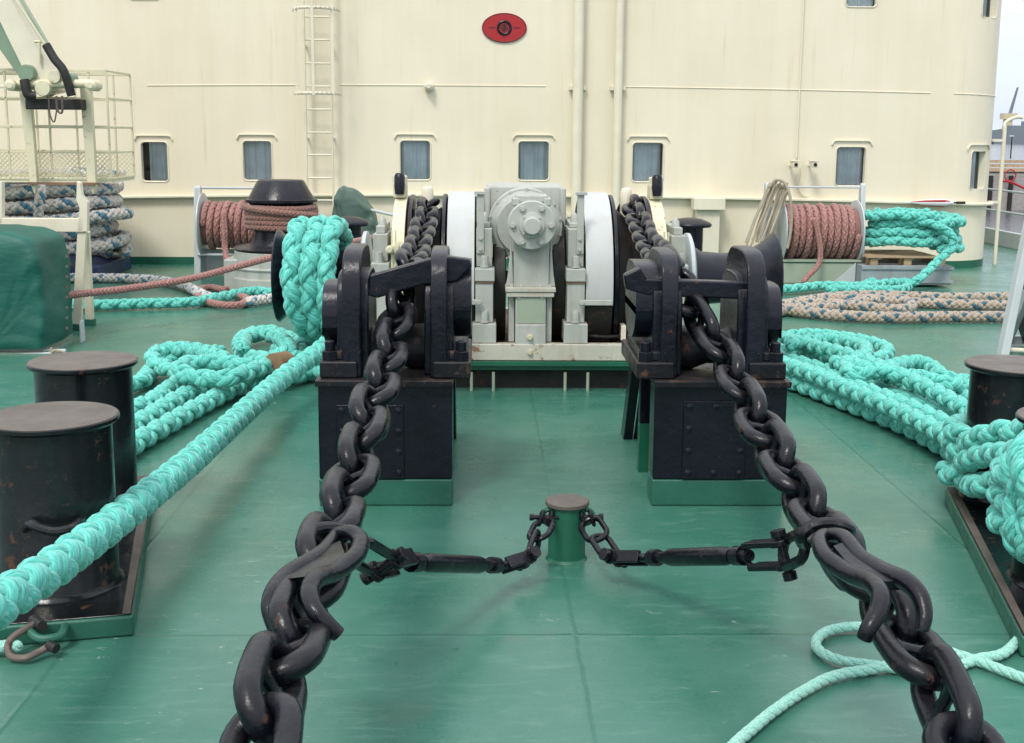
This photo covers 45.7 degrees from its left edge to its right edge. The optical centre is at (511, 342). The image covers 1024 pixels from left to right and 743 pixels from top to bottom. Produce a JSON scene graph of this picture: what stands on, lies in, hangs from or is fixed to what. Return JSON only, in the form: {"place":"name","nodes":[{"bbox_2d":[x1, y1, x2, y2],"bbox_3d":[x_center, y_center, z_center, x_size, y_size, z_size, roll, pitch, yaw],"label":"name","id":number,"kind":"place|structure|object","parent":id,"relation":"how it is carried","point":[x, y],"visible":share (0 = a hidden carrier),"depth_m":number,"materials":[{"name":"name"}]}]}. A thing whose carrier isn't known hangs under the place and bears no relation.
{"place":"outdoors","nodes":[
{"label":"outdoors","id":0,"kind":"place"},
{"bbox_2d":[0,242,1023,742],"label":"deck","id":1,"kind":"structure","parent":0,"point":[594,648],"depth_m":5.30,"materials":[{"name":"green paint"}]},
{"bbox_2d":[0,222,84,353],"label":"covered reel","id":2,"kind":"object","parent":1,"relation":"on","point":[35,299],"visible":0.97,"depth_m":10.90,"materials":[{"name":"green fabric"}]},
{"bbox_2d":[69,235,372,298],"bbox_3d":[-2.932,-0.831,13.029,0.237,0.420,4.516,9,13,39],"label":"red rope","id":3,"kind":"object","parent":2,"relation":"attached to","point":[159,283],"visible":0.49,"depth_m":12.41,"materials":[{"name":"fabric"}]},
{"bbox_2d":[0,181,95,330],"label":"support frame","id":4,"kind":"object","parent":1,"relation":"on","point":[80,225],"visible":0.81,"depth_m":12.03,"materials":[{"name":"beige paint"}]},
{"bbox_2d":[0,0,102,122],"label":"deck crane","id":5,"kind":"object","parent":1,"relation":"on","point":[33,59],"visible":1,"depth_m":12.75,"materials":[{"name":"green paint"}]},
{"bbox_2d":[0,68,134,193],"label":"work basket","id":6,"kind":"object","parent":5,"relation":"hanging from","point":[35,179],"visible":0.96,"depth_m":13.31,"materials":[{"name":"beige metal"}]},
{"bbox_2d":[0,165,133,273],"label":"hawser stack","id":7,"kind":"object","parent":1,"relation":"on","point":[107,211],"visible":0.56,"depth_m":16.14,"materials":[{"name":"grey fabric"}]},
{"bbox_2d":[0,351,151,644],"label":"double bollard","id":8,"kind":"object","parent":1,"relation":"on","point":[68,460],"visible":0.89,"depth_m":4.97,"materials":[{"name":"black metal"}]},
{"bbox_2d":[25,623,69,642],"bbox_3d":[-1.836,1.124,4.781,0.183,0.066,0.265,-3,10,-18],"label":"deck eye","id":9,"kind":"object","parent":8,"relation":"attached to","point":[32,634],"visible":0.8,"depth_m":4.68,"materials":[{"name":"green metal"}]},
{"bbox_2d":[0,614,59,661],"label":"shackled line","id":10,"kind":"object","parent":9,"relation":"attached to","point":[10,645],"visible":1,"depth_m":4.63,"materials":[{"name":"metal"}]},
{"bbox_2d":[70,273,271,306],"bbox_3d":[-4.161,-0.676,14.996,4.463,0.128,0.839,7,12,34],"label":"deck hawser","id":11,"kind":"object","parent":1,"relation":"on","point":[251,300],"visible":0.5,"depth_m":15.67,"materials":[{"name":"grey fabric"}]},
{"bbox_2d":[72,286,270,310],"bbox_3d":[-3.897,-0.515,14.049,2.990,0.130,1.167,-1,10,-8],"label":"deck rope","id":12,"kind":"object","parent":1,"relation":"on","point":[144,303],"visible":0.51,"depth_m":13.60,"materials":[{"name":"teal fabric"}]},
{"bbox_2d":[195,284,248,308],"bbox_3d":[-3.525,-0.591,14.617,0.588,0.087,2.252,-3,10,-20],"label":"red rope","id":13,"kind":"object","parent":1,"relation":"on","point":[242,302],"visible":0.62,"depth_m":13.79,"materials":[{"name":"fabric"}]},
{"bbox_2d":[194,186,253,273],"bbox_3d":[-3.777,-1.475,16.414,1.151,1.232,1.668,0,10,-1],"label":"rope reel","id":14,"kind":"object","parent":1,"relation":"on","point":[220,224],"visible":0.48,"depth_m":16.55,"materials":[{"name":"fabric"}]},
{"bbox_2d":[133,324,319,454],"bbox_3d":[-2.085,0.254,9.006,1.789,0.371,5.122,0,10,-1],"label":"rope heap","id":15,"kind":"object","parent":1,"relation":"on","point":[202,379],"visible":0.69,"depth_m":9.13,"materials":[{"name":"teal fabric"}]},
{"bbox_2d":[224,179,318,289],"bbox_3d":[-2.901,-1.341,15.233,1.320,1.387,1.280,0,10,-1],"label":"capstan","id":16,"kind":"object","parent":1,"relation":"on","point":[273,207],"visible":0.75,"depth_m":14.82,"materials":[{"name":"black paint"}]},
{"bbox_2d":[340,216,368,238],"bbox_3d":[-2.025,-1.104,15.193,0.496,0.946,0.496,0,10,-1],"label":"mushroom ventilator","id":17,"kind":"object","parent":1,"relation":"on","point":[356,224],"visible":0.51,"depth_m":15.01,"materials":[{"name":"black paint"}]},
{"bbox_2d":[332,184,392,250],"bbox_3d":[-2.006,-1.493,16.497,0.837,1.266,0.539,0,10,-1],"label":"covered gear","id":18,"kind":"object","parent":1,"relation":"on","point":[351,201],"visible":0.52,"depth_m":16.21,"materials":[{"name":"green fabric"}]},
{"bbox_2d":[315,243,471,504],"bbox_3d":[-0.646,0.070,7.225,0.824,1.381,1.658,0,10,-1],"label":"chain stopper","id":19,"kind":"object","parent":1,"relation":"on","point":[414,451],"visible":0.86,"depth_m":6.50,"materials":[{"name":"black paint"}]},
{"bbox_2d":[219,196,439,742],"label":"anchor chain","id":20,"kind":"object","parent":19,"relation":"on","point":[281,660],"visible":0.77,"depth_m":3.88,"materials":[{"name":"black paint"}]},
{"bbox_2d":[261,509,559,640],"bbox_3d":[-0.325,0.808,4.535,0.446,0.721,2.530,3,10,16],"label":"chain claw lashing","id":21,"kind":"object","parent":20,"relation":"attached to","point":[327,561],"visible":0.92,"depth_m":3.84,"materials":[{"name":"black paint"}]},
{"bbox_2d":[0,0,1001,268],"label":"ship deckhouse","id":22,"kind":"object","parent":1,"relation":"on","point":[736,104],"visible":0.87,"depth_m":17.87,"materials":[{"name":"beige paint"}]},
{"bbox_2d":[134,135,171,181],"bbox_3d":[-5.272,-2.755,18.430,1.076,0.765,1.150,0,10,-1],"label":"window","id":23,"kind":"structure","parent":22,"relation":"in","point":[154,167],"depth_m":18.03,"materials":[{"name":"blue glass"}]},
{"bbox_2d":[237,134,276,180],"bbox_3d":[-3.765,-2.774,18.461,1.111,0.765,1.150,0,10,-1],"label":"window","id":24,"kind":"structure","parent":22,"relation":"in","point":[256,154],"depth_m":18.05,"materials":[{"name":"blue glass"}]},
{"bbox_2d":[292,0,341,203],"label":"wall ladder","id":25,"kind":"object","parent":22,"relation":"attached to","point":[311,7],"depth_m":17.34,"materials":[{"name":"beige metal"}]},
{"bbox_2d":[394,134,435,180],"bbox_3d":[-1.443,-2.788,18.513,1.136,0.765,1.150,0,10,-1],"label":"window","id":26,"kind":"structure","parent":22,"relation":"in","point":[414,155],"depth_m":18.10,"materials":[{"name":"blue glass"}]},
{"bbox_2d":[482,13,526,42],"bbox_3d":[-0.111,-4.568,17.655,0.651,0.421,0.043,0,10,-1],"label":"emblem plaque","id":27,"kind":"object","parent":22,"relation":"attached to","point":[504,27],"visible":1,"depth_m":17.65,"materials":[{"name":"red metal"}]},
{"bbox_2d":[513,134,554,180],"bbox_3d":[0.307,-2.785,18.554,1.146,0.765,1.150,0,10,-1],"label":"window","id":28,"kind":"structure","parent":22,"relation":"in","point":[533,164],"depth_m":18.15,"materials":[{"name":"blue glass"}]},
{"bbox_2d":[627,136,669,182],"bbox_3d":[2.004,-2.771,18.596,1.151,0.765,1.150,0,10,-1],"label":"window","id":29,"kind":"structure","parent":22,"relation":"in","point":[647,158],"depth_m":18.18,"materials":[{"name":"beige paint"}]},
{"bbox_2d":[691,197,725,252],"bbox_3d":[2.890,-1.619,18.020,0.464,1.049,0.280,0,10,-1],"label":"wall ventilator","id":30,"kind":"object","parent":22,"relation":"attached to","point":[708,209],"depth_m":17.92,"materials":[{"name":"beige paint"}]},
{"bbox_2d":[789,160,798,166],"bbox_3d":[4.145,-2.636,17.942,0.110,0.098,0.382,0,10,-1],"label":"wall camera","id":31,"kind":"object","parent":22,"relation":"attached to","point":[793,164],"depth_m":17.77,"materials":[{"name":"beige paint"}]},
{"bbox_2d":[808,160,817,166],"bbox_3d":[4.429,-2.637,17.949,0.110,0.098,0.382,0,10,-1],"label":"wall camera","id":32,"kind":"object","parent":22,"relation":"attached to","point":[812,164],"depth_m":17.78,"materials":[{"name":"beige paint"}]},
{"bbox_2d":[832,140,871,186],"bbox_3d":[5.038,-2.720,18.676,1.131,0.765,1.150,0,10,-1],"label":"window","id":33,"kind":"structure","parent":22,"relation":"in","point":[850,165],"depth_m":18.26,"materials":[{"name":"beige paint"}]},
{"bbox_2d":[845,0,877,7],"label":"window","id":34,"kind":"structure","parent":22,"relation":"in","point":[849,3],"depth_m":17.86,"materials":[{"name":"blue glass"}]},
{"bbox_2d":[904,199,965,206],"bbox_3d":[6.294,-2.080,18.121,0.922,0.124,0.125,0,10,-1],"label":"umbrella","id":35,"kind":"object","parent":22,"relation":"on","point":[937,202],"visible":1,"depth_m":18.09,"materials":[{"name":"white fabric"}]},
{"bbox_2d":[967,144,989,189],"bbox_3d":[6.746,-2.676,18.773,0.971,0.765,1.186,0,10,-1],"label":"window","id":36,"kind":"structure","parent":22,"relation":"in","point":[974,159],"depth_m":18.45,"materials":[{"name":"beige paint"}]},
{"bbox_2d":[981,0,997,18],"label":"window","id":37,"kind":"structure","parent":22,"relation":"in","point":[993,5],"depth_m":18.04,"materials":[{"name":"beige paint"}]},
{"bbox_2d":[987,115,1022,263],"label":"corner pipe","id":38,"kind":"object","parent":22,"relation":"attached to","point":[1003,141],"visible":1,"depth_m":18.87,"materials":[{"name":"beige metal"}]},
{"bbox_2d":[271,173,783,390],"bbox_3d":[0.122,-0.594,10.259,4.130,1.662,2.192,0,10,-1],"label":"anchor windlass","id":39,"kind":"object","parent":1,"relation":"on","point":[559,321],"visible":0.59,"depth_m":9.53,"materials":[{"name":"grey paint"}]},
{"bbox_2d":[0,214,352,630],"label":"hawser","id":40,"kind":"object","parent":39,"relation":"on","point":[312,246],"visible":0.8,"depth_m":6.38,"materials":[{"name":"teal fabric"}]},
{"bbox_2d":[542,494,594,564],"bbox_3d":[0.254,0.886,5.760,0.223,0.288,0.208,-8,13,-40],"label":"mooring post","id":41,"kind":"object","parent":1,"relation":"on","point":[566,543],"visible":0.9,"depth_m":5.70,"materials":[{"name":"green metal"}]},
{"bbox_2d":[669,217,711,250],"bbox_3d":[2.283,-1.147,15.692,0.558,0.927,0.558,0,10,-1],"label":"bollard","id":42,"kind":"object","parent":1,"relation":"on","point":[693,227],"visible":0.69,"depth_m":15.48,"materials":[{"name":"black metal"}]},
{"bbox_2d":[621,245,791,505],"bbox_3d":[1.025,0.076,7.265,0.886,1.381,1.658,0,10,-1],"label":"chain stopper","id":43,"kind":"object","parent":1,"relation":"on","point":[694,447],"visible":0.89,"depth_m":6.55,"materials":[{"name":"black paint"}]},
{"bbox_2d":[616,194,1005,742],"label":"anchor chain","id":44,"kind":"object","parent":43,"relation":"on","point":[926,665],"visible":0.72,"depth_m":4.57,"materials":[{"name":"black paint"}]},
{"bbox_2d":[578,509,932,642],"bbox_3d":[0.809,0.811,4.561,0.413,0.694,2.470,-2,10,-16],"label":"chain claw lashing","id":45,"kind":"object","parent":44,"relation":"attached to","point":[848,558],"visible":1,"depth_m":3.96,"materials":[{"name":"black paint"}]},
{"bbox_2d":[760,182,865,282],"bbox_3d":[4.077,-1.473,16.417,1.355,1.349,1.001,0,10,-1],"label":"rope reel","id":46,"kind":"object","parent":1,"relation":"on","point":[831,232],"visible":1,"depth_m":16.24,"materials":[{"name":"pink fabric"}]},
{"bbox_2d":[745,178,792,248],"bbox_3d":[3.393,-1.704,16.090,0.609,0.934,0.263,0,10,-1],"label":"line bundle","id":47,"kind":"object","parent":46,"relation":"hanging from","point":[770,192],"visible":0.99,"depth_m":16.09,"materials":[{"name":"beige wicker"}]},
{"bbox_2d":[777,328,969,459],"bbox_3d":[2.929,0.286,9.202,1.671,0.311,5.436,-1,10,-8],"label":"rope heap","id":48,"kind":"object","parent":1,"relation":"on","point":[852,373],"visible":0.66,"depth_m":9.03,"materials":[{"name":"teal fabric"}]},
{"bbox_2d":[727,621,1023,742],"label":"laid line","id":49,"kind":"object","parent":1,"relation":"on","point":[856,667],"visible":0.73,"depth_m":4.54,"materials":[{"name":"teal fabric"}]},
{"bbox_2d":[782,290,1008,323],"bbox_3d":[4.635,-0.419,13.910,3.882,0.133,1.930,0,10,-1],"label":"deck hawser","id":50,"kind":"object","parent":1,"relation":"on","point":[878,306],"visible":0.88,"depth_m":13.74,"materials":[{"name":"beige fabric"}]},
{"bbox_2d":[840,249,953,284],"bbox_3d":[5.227,-1.032,16.582,1.225,0.381,1.020,0,10,-1],"label":"rope pallet","id":51,"kind":"object","parent":1,"relation":"on","point":[879,264],"visible":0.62,"depth_m":16.11,"materials":[{"name":"brown wood"}]},
{"bbox_2d":[783,207,966,293],"bbox_3d":[4.540,-1.190,15.632,3.734,1.036,1.281,-8,13,-41],"label":"rope coil","id":52,"kind":"object","parent":51,"relation":"on","point":[937,231],"visible":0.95,"depth_m":16.05,"materials":[{"name":"teal fabric"}]},
{"bbox_2d":[944,355,1023,656],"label":"double bollard","id":53,"kind":"object","parent":1,"relation":"on","point":[996,388],"visible":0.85,"depth_m":6.17,"materials":[{"name":"black metal"}]},
{"bbox_2d":[935,413,1023,563],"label":"bollard rope","id":54,"kind":"object","parent":53,"relation":"attached to","point":[996,446],"visible":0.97,"depth_m":5.72,"materials":[{"name":"teal fabric"}]},
{"bbox_2d":[984,188,1023,249],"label":"ship railing","id":55,"kind":"object","parent":1,"relation":"on","point":[1008,239],"depth_m":22.05,"materials":[{"name":"white metal"}]},
{"bbox_2d":[996,222,1023,354],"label":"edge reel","id":56,"kind":"object","parent":1,"relation":"on","point":[1013,321],"visible":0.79,"depth_m":11.01,"materials":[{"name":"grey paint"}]},
{"bbox_2d":[985,144,1023,233],"bbox_3d":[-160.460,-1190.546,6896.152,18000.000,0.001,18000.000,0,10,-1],"label":"water","id":57,"kind":"structure","parent":0,"point":[1011,222],"depth_m":125.95,"materials":[{"name":"grey liquid"}]},
{"bbox_2d":[987,160,1023,209],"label":"quay","id":58,"kind":"structure","parent":57,"relation":"in","point":[1012,201],"depth_m":131.31,"materials":[{"name":"concrete"}]},
{"bbox_2d":[1000,87,1018,129],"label":"harbour crane","id":59,"kind":"object","parent":58,"relation":"on","point":[1005,116],"visible":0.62,"depth_m":1238.99,"materials":[{"name":"white metal"}]},
{"bbox_2d":[1009,135,1013,158],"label":"lamp post","id":60,"kind":"object","parent":58,"relation":"on","point":[1011,136],"visible":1,"depth_m":130.68,"materials":[{"name":"metal"}]},
{"bbox_2d":[991,121,1023,143],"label":"naval ship","id":61,"kind":"object","parent":57,"relation":"on","point":[1017,132],"visible":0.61,"depth_m":1145.05},
{"bbox_2d":[992,0,1023,129],"label":"sky","id":62,"kind":"structure","parent":0,"point":[1010,62],"materials":[{"name":"white"}]},
{"bbox_2d":[1004,169,1015,180],"bbox_3d":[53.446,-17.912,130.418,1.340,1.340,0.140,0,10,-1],"label":"lifebuoy","id":63,"kind":"object","parent":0,"point":[1007,171],"visible":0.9,"depth_m":130.36,"materials":[{"name":"red plastic"}]},
{"bbox_2d":[1003,180,1023,188],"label":"red line","id":64,"kind":"object","parent":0,"point":[1016,184],"visible":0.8,"depth_m":60.08,"materials":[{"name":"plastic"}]}
]}

